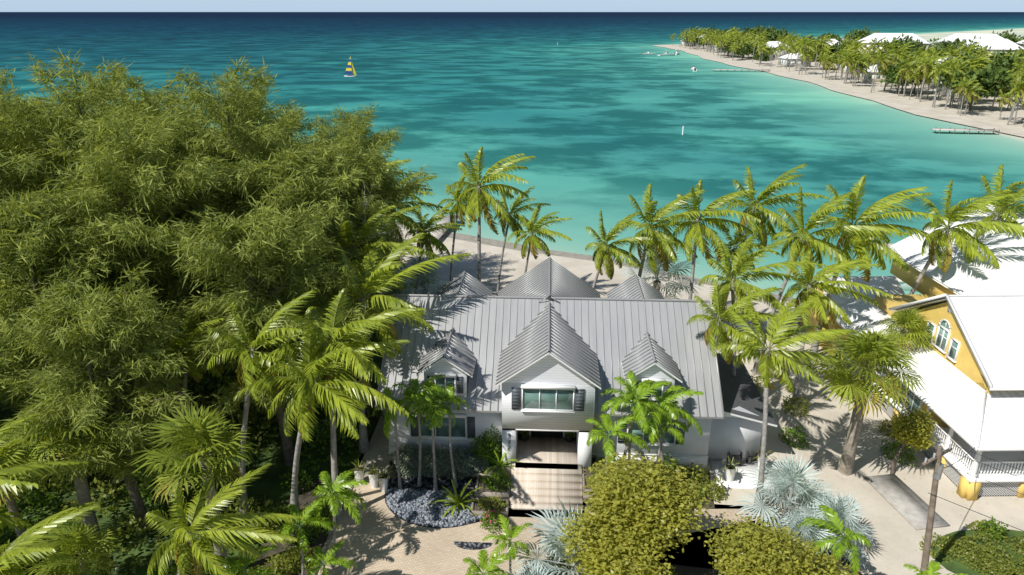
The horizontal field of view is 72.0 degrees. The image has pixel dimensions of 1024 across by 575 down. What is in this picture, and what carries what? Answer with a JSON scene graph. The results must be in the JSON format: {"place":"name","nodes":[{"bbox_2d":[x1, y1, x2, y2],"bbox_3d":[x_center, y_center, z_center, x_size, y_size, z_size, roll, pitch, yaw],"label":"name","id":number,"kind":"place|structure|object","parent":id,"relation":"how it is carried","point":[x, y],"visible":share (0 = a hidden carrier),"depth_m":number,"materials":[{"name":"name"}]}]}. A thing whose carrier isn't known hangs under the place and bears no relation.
{"place":"outdoors","nodes":[
{"label":"outdoors","id":0,"kind":"place"},
{"bbox_2d":[0,235,400,574],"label":"undergrowth ground","id":1,"kind":"structure","parent":0,"point":[267,482],"depth_m":39.67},
{"bbox_2d":[0,431,56,568],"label":"thatch palm","id":2,"kind":"object","parent":1,"relation":"on","point":[8,451],"visible":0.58,"depth_m":31.98,"materials":[{"name":"green plant"}]},
{"bbox_2d":[0,65,65,178],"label":"casuarina tree","id":3,"kind":"object","parent":1,"relation":"on","point":[2,78],"visible":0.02,"depth_m":50.17,"materials":[{"name":"green plant"}]},
{"bbox_2d":[0,413,88,530],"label":"coconut palm","id":4,"kind":"object","parent":1,"relation":"on","point":[10,522],"visible":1,"depth_m":28.51,"materials":[{"name":"green plant"}]},
{"bbox_2d":[0,77,91,439],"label":"casuarina tree","id":5,"kind":"object","parent":1,"relation":"on","point":[22,164],"visible":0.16,"depth_m":36.64,"materials":[{"name":"green plant"}]},
{"bbox_2d":[0,502,100,574],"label":"coconut palm","id":6,"kind":"object","parent":1,"relation":"on","point":[10,553],"visible":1,"depth_m":24.74,"materials":[{"name":"green plant"}]},
{"bbox_2d":[0,178,145,484],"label":"casuarina tree","id":7,"kind":"object","parent":1,"relation":"on","point":[24,244],"visible":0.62,"depth_m":34.12,"materials":[{"name":"green plant"}]},
{"bbox_2d":[24,520,122,574],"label":"thatch palm","id":8,"kind":"object","parent":1,"relation":"on","point":[74,540],"visible":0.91,"depth_m":27.27,"materials":[{"name":"green plant"}]},
{"bbox_2d":[11,376,145,541],"bbox_3d":[-20.615,8.427,34.031,5.983,8.884,5.704,-1,21,-2],"label":"thatch palm","id":9,"kind":"object","parent":1,"relation":"on","point":[83,494],"visible":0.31,"depth_m":32.30,"materials":[{"name":"green plant"}]},
{"bbox_2d":[32,61,144,146],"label":"casuarina tree","id":10,"kind":"object","parent":1,"relation":"on","point":[108,97],"visible":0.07,"depth_m":63.66,"materials":[{"name":"green plant"}]},
{"bbox_2d":[0,261,199,528],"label":"casuarina tree","id":11,"kind":"object","parent":1,"relation":"on","point":[127,348],"visible":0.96,"depth_m":32.05,"materials":[{"name":"green plant"}]},
{"bbox_2d":[0,47,219,409],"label":"casuarina tree","id":12,"kind":"object","parent":1,"relation":"on","point":[57,121],"visible":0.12,"depth_m":40.03,"materials":[{"name":"green plant"}]},
{"bbox_2d":[0,96,251,416],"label":"casuarina tree","id":13,"kind":"object","parent":1,"relation":"on","point":[146,235],"visible":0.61,"depth_m":36.71,"materials":[{"name":"green plant"}]},
{"bbox_2d":[66,71,244,298],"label":"casuarina tree","id":14,"kind":"object","parent":1,"relation":"on","point":[157,98],"visible":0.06,"depth_m":47.69,"materials":[{"name":"green plant"}]},
{"bbox_2d":[126,402,259,570],"bbox_3d":[-13.617,9.386,31.154,5.227,9.200,5.227,6,22,14],"label":"thatch palm","id":15,"kind":"object","parent":1,"relation":"on","point":[182,435],"visible":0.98,"depth_m":29.58,"materials":[{"name":"green plant"}]},
{"bbox_2d":[140,303,250,488],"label":"coconut palm","id":16,"kind":"object","parent":1,"relation":"on","point":[193,371],"visible":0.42,"depth_m":36.80,"materials":[{"name":"green plant"}]},
{"bbox_2d":[0,263,435,574],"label":"undergrowth shrubs","id":17,"kind":"object","parent":1,"relation":"on","point":[221,380],"visible":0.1,"depth_m":38.12,"materials":[{"name":"green plant"}]},
{"bbox_2d":[144,463,303,574],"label":"coconut palm","id":18,"kind":"object","parent":1,"relation":"on","point":[183,544],"visible":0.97,"depth_m":27.18,"materials":[{"name":"green plant"}]},
{"bbox_2d":[123,56,335,307],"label":"casuarina tree","id":19,"kind":"object","parent":1,"relation":"on","point":[242,124],"visible":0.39,"depth_m":42.05,"materials":[{"name":"green plant"}]},
{"bbox_2d":[199,68,316,293],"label":"casuarina tree","id":20,"kind":"object","parent":1,"relation":"on","point":[293,116],"visible":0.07,"depth_m":57.83,"materials":[{"name":"green plant"}]},
{"bbox_2d":[140,179,376,465],"bbox_3d":[-12.979,2.946,37.914,11.493,16.290,10.252,15,26,34],"label":"casuarina tree","id":21,"kind":"object","parent":1,"relation":"on","point":[239,253],"visible":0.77,"depth_m":35.98,"materials":[{"name":"green plant"}]},
{"bbox_2d":[207,288,353,514],"bbox_3d":[-11.793,5.825,36.420,6.704,11.994,7.933,-12,24,-28],"label":"coconut palm","id":22,"kind":"object","parent":1,"relation":"on","point":[249,361],"visible":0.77,"depth_m":33.91,"materials":[{"name":"green plant"}]},
{"bbox_2d":[183,135,388,406],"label":"casuarina tree","id":23,"kind":"object","parent":1,"relation":"on","point":[289,165],"visible":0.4,"depth_m":41.31,"materials":[{"name":"green plant"}]},
{"bbox_2d":[236,122,361,294],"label":"casuarina tree","id":24,"kind":"object","parent":1,"relation":"on","point":[316,134],"depth_m":51.86,"materials":[{"name":"green plant"}]},
{"bbox_2d":[250,470,351,574],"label":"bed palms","id":25,"kind":"object","parent":1,"relation":"on","point":[305,498],"depth_m":35.45,"materials":[{"name":"soil"}]},
{"bbox_2d":[203,530,277,574],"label":"adonidia palm","id":26,"kind":"object","parent":25,"relation":"on","point":[244,563],"visible":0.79,"depth_m":28.25,"materials":[{"name":"green plant"}]},
{"bbox_2d":[276,498,338,574],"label":"adonidia palm","id":27,"kind":"object","parent":25,"relation":"on","point":[293,510],"visible":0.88,"depth_m":31.70,"materials":[{"name":"green plant"}]},
{"bbox_2d":[233,324,409,511],"bbox_3d":[-7.991,7.314,34.062,7.759,10.948,7.248,6,22,16],"label":"coconut palm","id":28,"kind":"object","parent":25,"relation":"on","point":[334,398],"visible":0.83,"depth_m":32.47,"materials":[{"name":"green plant"}]},
{"bbox_2d":[307,101,405,281],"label":"casuarina tree","id":29,"kind":"object","parent":1,"relation":"on","point":[361,129],"visible":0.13,"depth_m":61.21,"materials":[{"name":"green plant"}]},
{"bbox_2d":[287,121,434,357],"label":"casuarina tree","id":30,"kind":"object","parent":1,"relation":"on","point":[385,189],"visible":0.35,"depth_m":48.45,"materials":[{"name":"green plant"}]},
{"bbox_2d":[317,200,439,327],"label":"coconut palm","id":31,"kind":"object","parent":1,"relation":"on","point":[346,225],"visible":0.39,"depth_m":44.36,"materials":[{"name":"green plant"}]},
{"bbox_2d":[319,233,471,453],"bbox_3d":[-7.131,3.009,42.652,8.241,12.690,8.555,10,23,23],"label":"coconut palm","id":32,"kind":"object","parent":1,"relation":"on","point":[374,283],"visible":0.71,"depth_m":39.95,"materials":[{"name":"green plant"}]},
{"bbox_2d":[374,166,453,299],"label":"coconut palm","id":33,"kind":"object","parent":1,"relation":"on","point":[407,225],"visible":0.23,"depth_m":59.38,"materials":[{"name":"green plant"}]},
{"bbox_2d":[0,12,1023,297],"bbox_3d":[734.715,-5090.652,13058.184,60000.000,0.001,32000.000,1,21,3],"label":"sea","id":34,"kind":"structure","parent":0,"point":[594,112],"depth_m":211.78,"materials":[{"name":"liquid"}]},
{"bbox_2d":[344,51,917,291],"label":"boats and kayaks","id":35,"kind":"object","parent":34,"relation":"on","point":[904,285],"visible":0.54,"depth_m":287.86,"materials":[{"name":"white"}]},
{"bbox_2d":[0,0,1023,11],"label":"sky","id":36,"kind":"structure","parent":0,"point":[5,5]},
{"bbox_2d":[56,44,1023,574],"bbox_3d":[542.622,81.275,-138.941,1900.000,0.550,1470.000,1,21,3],"label":"sandy ground","id":37,"kind":"structure","parent":0,"point":[898,540],"depth_m":45.25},
{"bbox_2d":[257,288,426,520],"bbox_3d":[-7.900,6.325,35.017,6.597,12.083,8.055,6,22,15],"label":"coconut palm","id":38,"kind":"object","parent":37,"relation":"on","point":[358,368],"visible":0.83,"depth_m":33.84,"materials":[{"name":"green plant"}]},
{"bbox_2d":[395,254,448,294],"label":"bismarck palm","id":39,"kind":"object","parent":37,"relation":"on","point":[422,276],"visible":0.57,"depth_m":57.85,"materials":[{"name":"grey plant"}]},
{"bbox_2d":[62,172,799,302],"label":"wet sand strip","id":40,"kind":"object","parent":37,"relation":"on","point":[486,241],"visible":0.08,"depth_m":78.15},
{"bbox_2d":[386,461,476,479],"bbox_3d":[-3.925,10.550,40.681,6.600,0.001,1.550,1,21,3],"label":"bed wall","id":41,"kind":"structure","parent":37,"relation":"on","point":[390,463],"depth_m":40.22,"materials":[{"name":"stone"}]},
{"bbox_2d":[386,444,489,480],"bbox_3d":[-4.138,9.947,40.247,6.102,1.507,2.100,1,21,3],"label":"hedge","id":42,"kind":"object","parent":41,"relation":"on","point":[467,465],"visible":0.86,"depth_m":39.66,"materials":[{"name":"green"}]},
{"bbox_2d":[405,203,464,293],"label":"coconut palm","id":43,"kind":"object","parent":37,"relation":"on","point":[428,240],"visible":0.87,"depth_m":55.80,"materials":[{"name":"green plant"}]},
{"bbox_2d":[384,477,495,527],"bbox_3d":[-3.698,11.590,38.038,6.750,0.001,4.099,1,21,3],"label":"stone bed","id":44,"kind":"object","parent":37,"relation":"on","point":[411,483],"visible":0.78,"depth_m":39.30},
{"bbox_2d":[373,387,424,488],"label":"adonidia palm","id":45,"kind":"object","parent":44,"relation":"on","point":[388,416],"visible":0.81,"depth_m":37.01,"materials":[{"name":"green plant"}]},
{"bbox_2d":[392,374,446,485],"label":"adonidia palm","id":46,"kind":"object","parent":44,"relation":"on","point":[414,383],"visible":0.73,"depth_m":37.73,"materials":[{"name":"green plant"}]},
{"bbox_2d":[403,381,461,490],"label":"adonidia palm","id":47,"kind":"object","parent":44,"relation":"on","point":[438,420],"visible":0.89,"depth_m":37.23,"materials":[{"name":"green plant"}]},
{"bbox_2d":[386,488,481,527],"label":"cobbles","id":48,"kind":"object","parent":44,"relation":"in","point":[416,511],"visible":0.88,"depth_m":37.49,"materials":[{"name":"grey"}]},
{"bbox_2d":[422,383,469,487],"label":"adonidia palm","id":49,"kind":"object","parent":44,"relation":"on","point":[449,391],"visible":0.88,"depth_m":37.44,"materials":[{"name":"green plant"}]},
{"bbox_2d":[436,174,490,280],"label":"coconut palm","id":50,"kind":"object","parent":37,"relation":"on","point":[456,195],"visible":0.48,"depth_m":61.26,"materials":[{"name":"green plant"}]},
{"bbox_2d":[446,146,534,281],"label":"coconut palm","id":51,"kind":"object","parent":37,"relation":"on","point":[479,196],"visible":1,"depth_m":56.51,"materials":[{"name":"green plant"}]},
{"bbox_2d":[494,186,550,295],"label":"coconut palm","id":52,"kind":"object","parent":37,"relation":"on","point":[514,226],"visible":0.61,"depth_m":60.89,"materials":[{"name":"green plant"}]},
{"bbox_2d":[506,203,571,273],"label":"coconut palm","id":53,"kind":"object","parent":37,"relation":"on","point":[534,241],"visible":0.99,"depth_m":53.90,"materials":[{"name":"green plant"}]},
{"bbox_2d":[317,481,783,574],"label":"driveway pavers","id":54,"kind":"object","parent":37,"relation":"on","point":[381,539],"visible":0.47,"depth_m":35.39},
{"bbox_2d":[303,540,357,574],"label":"adonidia palm","id":55,"kind":"object","parent":54,"relation":"on","point":[329,559],"visible":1,"depth_m":30.23,"materials":[{"name":"green plant"}]},
{"bbox_2d":[311,471,366,556],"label":"adonidia palm","id":56,"kind":"object","parent":54,"relation":"on","point":[338,483],"visible":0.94,"depth_m":32.71,"materials":[{"name":"green plant"}]},
{"bbox_2d":[454,541,492,549],"bbox_3d":[-1.944,12.819,34.952,2.000,0.001,0.550,1,21,3],"label":"stone bed","id":57,"kind":"object","parent":54,"relation":"on","point":[474,545],"visible":1,"depth_m":34.98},
{"bbox_2d":[462,550,513,574],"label":"adonidia palm","id":58,"kind":"object","parent":54,"relation":"on","point":[483,559],"visible":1,"depth_m":29.25,"materials":[{"name":"green plant"}]},
{"bbox_2d":[482,514,532,574],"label":"adonidia palm","id":59,"kind":"object","parent":54,"relation":"on","point":[513,532],"visible":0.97,"depth_m":31.22,"materials":[{"name":"green plant"}]},
{"bbox_2d":[522,512,862,574],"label":"island bed","id":60,"kind":"structure","parent":54,"relation":"on","point":[694,558],"depth_m":34.28,"materials":[{"name":"soil"}]},
{"bbox_2d":[500,560,552,574],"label":"bismarck palm","id":61,"kind":"object","parent":60,"relation":"on","point":[535,571],"visible":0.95,"depth_m":30.47,"materials":[{"name":"grey plant"}]},
{"bbox_2d":[506,498,592,574],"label":"bismarck palm","id":62,"kind":"object","parent":60,"relation":"on","point":[551,542],"visible":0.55,"depth_m":31.56,"materials":[{"name":"grey plant"}]},
{"bbox_2d":[555,449,714,574],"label":"bush","id":63,"kind":"object","parent":60,"relation":"on","point":[635,511],"visible":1,"depth_m":30.38,"materials":[{"name":"green plant"}]},
{"bbox_2d":[699,512,860,574],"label":"bush","id":64,"kind":"object","parent":60,"relation":"on","point":[760,550],"visible":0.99,"depth_m":28.30,"materials":[{"name":"green plant"}]},
{"bbox_2d":[729,453,837,527],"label":"bismarck palm","id":65,"kind":"object","parent":60,"relation":"on","point":[782,477],"visible":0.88,"depth_m":35.90,"materials":[{"name":"grey plant"}]},
{"bbox_2d":[773,509,840,561],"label":"bismarck palm","id":66,"kind":"object","parent":60,"relation":"on","point":[804,529],"visible":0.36,"depth_m":33.55,"materials":[{"name":"grey plant"}]},
{"bbox_2d":[780,489,876,569],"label":"bismarck palm","id":67,"kind":"object","parent":60,"relation":"on","point":[832,502],"visible":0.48,"depth_m":34.16,"materials":[{"name":"grey plant"}]},
{"bbox_2d":[797,505,870,574],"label":"adonidia palm","id":68,"kind":"object","parent":60,"relation":"on","point":[834,517],"visible":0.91,"depth_m":29.93,"materials":[{"name":"green plant"}]},
{"bbox_2d":[715,298,856,512],"bbox_3d":[13.931,5.883,37.751,6.577,10.909,6.223,16,27,36],"label":"coconut palm","id":69,"kind":"object","parent":54,"relation":"on","point":[770,360],"visible":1,"depth_m":35.58,"materials":[{"name":"green plant"}]},
{"bbox_2d":[354,431,796,517],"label":"yard objects","id":70,"kind":"object","parent":37,"relation":"on","point":[737,478],"visible":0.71,"depth_m":39.35,"materials":[{"name":"white wood"}]},
{"bbox_2d":[375,257,776,511],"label":"house","id":71,"kind":"structure","parent":37,"relation":"on","point":[544,353],"depth_m":40.57,"materials":[{"name":"white paint"}]},
{"bbox_2d":[232,349,1023,574],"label":"shrubs","id":72,"kind":"object","parent":37,"relation":"on","point":[286,560],"visible":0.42,"depth_m":36.76,"materials":[{"name":"green plant"}]},
{"bbox_2d":[585,210,674,288],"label":"coconut palm","id":73,"kind":"object","parent":37,"relation":"on","point":[605,252],"visible":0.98,"depth_m":52.24,"materials":[{"name":"green plant"}]},
{"bbox_2d":[585,471,714,507],"bbox_3d":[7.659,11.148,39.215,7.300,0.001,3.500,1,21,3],"label":"shrub","id":74,"kind":"object","parent":37,"relation":"on","point":[708,498],"visible":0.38,"depth_m":38.67,"materials":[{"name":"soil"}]},
{"bbox_2d":[586,413,650,468],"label":"adonidia palm","id":75,"kind":"object","parent":74,"relation":"on","point":[615,429],"visible":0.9,"depth_m":36.51,"materials":[{"name":"green plant"}]},
{"bbox_2d":[601,370,652,462],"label":"adonidia palm","id":76,"kind":"object","parent":74,"relation":"on","point":[630,377],"visible":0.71,"depth_m":37.46,"materials":[{"name":"green plant"}]},
{"bbox_2d":[610,376,671,462],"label":"adonidia palm","id":77,"kind":"object","parent":74,"relation":"on","point":[641,391],"visible":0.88,"depth_m":36.42,"materials":[{"name":"green plant"}]},
{"bbox_2d":[644,401,688,463],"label":"adonidia palm","id":78,"kind":"object","parent":74,"relation":"on","point":[666,428],"visible":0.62,"depth_m":36.68,"materials":[{"name":"green plant"}]},
{"bbox_2d":[637,381,703,472],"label":"adonidia palm","id":79,"kind":"object","parent":74,"relation":"on","point":[674,410],"visible":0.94,"depth_m":36.20,"materials":[{"name":"green plant"}]},
{"bbox_2d":[618,242,705,298],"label":"bismarck palm","id":80,"kind":"object","parent":37,"relation":"on","point":[656,282],"visible":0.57,"depth_m":57.35,"materials":[{"name":"grey plant"}]},
{"bbox_2d":[622,183,728,277],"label":"coconut palm","id":81,"kind":"object","parent":37,"relation":"on","point":[651,230],"visible":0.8,"depth_m":52.55,"materials":[{"name":"green plant"}]},
{"bbox_2d":[669,179,760,299],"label":"coconut palm","id":82,"kind":"object","parent":37,"relation":"on","point":[696,230],"visible":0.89,"depth_m":50.90,"materials":[{"name":"green plant"}]},
{"bbox_2d":[430,69,999,245],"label":"docks","id":83,"kind":"object","parent":37,"relation":"on","point":[438,235],"visible":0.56,"depth_m":153.00,"materials":[{"name":"grey wood"}]},
{"bbox_2d":[687,280,798,364],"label":"coconut palm","id":84,"kind":"object","parent":37,"relation":"on","point":[731,332],"visible":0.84,"depth_m":39.65,"materials":[{"name":"green plant"}]},
{"bbox_2d":[715,223,779,343],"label":"coconut palm","id":85,"kind":"object","parent":37,"relation":"on","point":[736,240],"visible":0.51,"depth_m":52.36,"materials":[{"name":"green plant"}]},
{"bbox_2d":[698,236,827,375],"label":"coconut palm","id":86,"kind":"object","parent":37,"relation":"on","point":[743,263],"visible":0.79,"depth_m":42.65,"materials":[{"name":"green plant"}]},
{"bbox_2d":[716,164,828,345],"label":"coconut palm","id":87,"kind":"object","parent":37,"relation":"on","point":[753,207],"visible":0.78,"depth_m":50.81,"materials":[{"name":"green plant"}]},
{"bbox_2d":[752,186,910,374],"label":"coconut palm","id":88,"kind":"object","parent":37,"relation":"on","point":[800,243],"visible":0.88,"depth_m":47.46,"materials":[{"name":"green plant"}]},
{"bbox_2d":[780,247,894,409],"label":"coconut palm","id":89,"kind":"object","parent":37,"relation":"on","point":[829,304],"visible":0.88,"depth_m":44.22,"materials":[{"name":"green plant"}]},
{"bbox_2d":[681,33,1023,97],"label":"houses","id":90,"kind":"structure","parent":37,"relation":"on","point":[998,42],"depth_m":342.27,"materials":[{"name":"white"}]},
{"bbox_2d":[807,326,927,475],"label":"thatch palm","id":91,"kind":"object","parent":37,"relation":"on","point":[864,345],"visible":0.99,"depth_m":37.00,"materials":[{"name":"green plant"}]},
{"bbox_2d":[809,175,949,359],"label":"coconut palm","id":92,"kind":"object","parent":37,"relation":"on","point":[861,246],"visible":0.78,"depth_m":48.80,"materials":[{"name":"green plant"}]},
{"bbox_2d":[870,49,897,92],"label":"palm","id":93,"kind":"object","parent":37,"relation":"on","point":[881,57],"visible":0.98,"depth_m":225.59,"materials":[{"name":"green plant"}]},
{"bbox_2d":[880,62,926,93],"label":"tree","id":94,"kind":"object","parent":37,"relation":"on","point":[890,74],"visible":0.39,"depth_m":224.59,"materials":[{"name":"green plant"}]},
{"bbox_2d":[884,33,926,53],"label":"tree","id":95,"kind":"object","parent":37,"relation":"on","point":[900,41],"visible":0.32,"depth_m":306.35,"materials":[{"name":"green plant"}]},
{"bbox_2d":[864,474,949,529],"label":"concrete slab","id":96,"kind":"structure","parent":37,"relation":"on","point":[902,499],"depth_m":38.06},
{"bbox_2d":[878,307,936,354],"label":"thatch palm","id":97,"kind":"object","parent":37,"relation":"on","point":[903,320],"visible":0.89,"depth_m":45.13,"materials":[{"name":"green plant"}]},
{"bbox_2d":[800,200,1023,500],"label":"neighbour house","id":98,"kind":"structure","parent":37,"relation":"on","point":[970,372],"depth_m":42.16,"materials":[{"name":"white"}]},
{"bbox_2d":[889,407,937,473],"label":"broadleaf tree","id":99,"kind":"object","parent":37,"relation":"on","point":[914,428],"visible":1,"depth_m":39.38,"materials":[{"name":"green plant"}]},
{"bbox_2d":[914,52,945,101],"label":"palm","id":100,"kind":"object","parent":37,"relation":"on","point":[928,62],"visible":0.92,"depth_m":203.57,"materials":[{"name":"green plant"}]},
{"bbox_2d":[903,560,968,574],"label":"adonidia palm","id":101,"kind":"object","parent":37,"relation":"on","point":[934,566],"visible":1,"depth_m":27.66,"materials":[{"name":"green plant"}]},
{"bbox_2d":[928,56,962,107],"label":"palm","id":102,"kind":"object","parent":37,"relation":"on","point":[944,67],"visible":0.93,"depth_m":189.74,"materials":[{"name":"green plant"}]},
{"bbox_2d":[909,180,1023,293],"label":"coconut palm","id":103,"kind":"object","parent":37,"relation":"on","point":[963,237],"visible":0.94,"depth_m":49.19,"materials":[{"name":"green plant"}]},
{"bbox_2d":[920,444,1023,572],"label":"utility pole","id":104,"kind":"object","parent":37,"relation":"on","point":[939,467],"visible":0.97,"depth_m":30.93,"materials":[{"name":"brown wood"}]},
{"bbox_2d":[938,62,1013,109],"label":"tree","id":105,"kind":"object","parent":37,"relation":"on","point":[989,77],"visible":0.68,"depth_m":184.22,"materials":[{"name":"green plant"}]},
{"bbox_2d":[931,529,1023,574],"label":"ground cover","id":106,"kind":"object","parent":37,"relation":"on","point":[955,566],"visible":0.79,"depth_m":34.47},
{"bbox_2d":[961,165,1023,238],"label":"coconut palm","id":107,"kind":"object","parent":37,"relation":"on","point":[1005,208],"visible":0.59,"depth_m":52.33,"materials":[{"name":"green plant"}]},
{"bbox_2d":[974,48,1023,72],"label":"tree","id":108,"kind":"object","parent":37,"relation":"on","point":[1000,63],"visible":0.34,"depth_m":218.54,"materials":[{"name":"green plant"}]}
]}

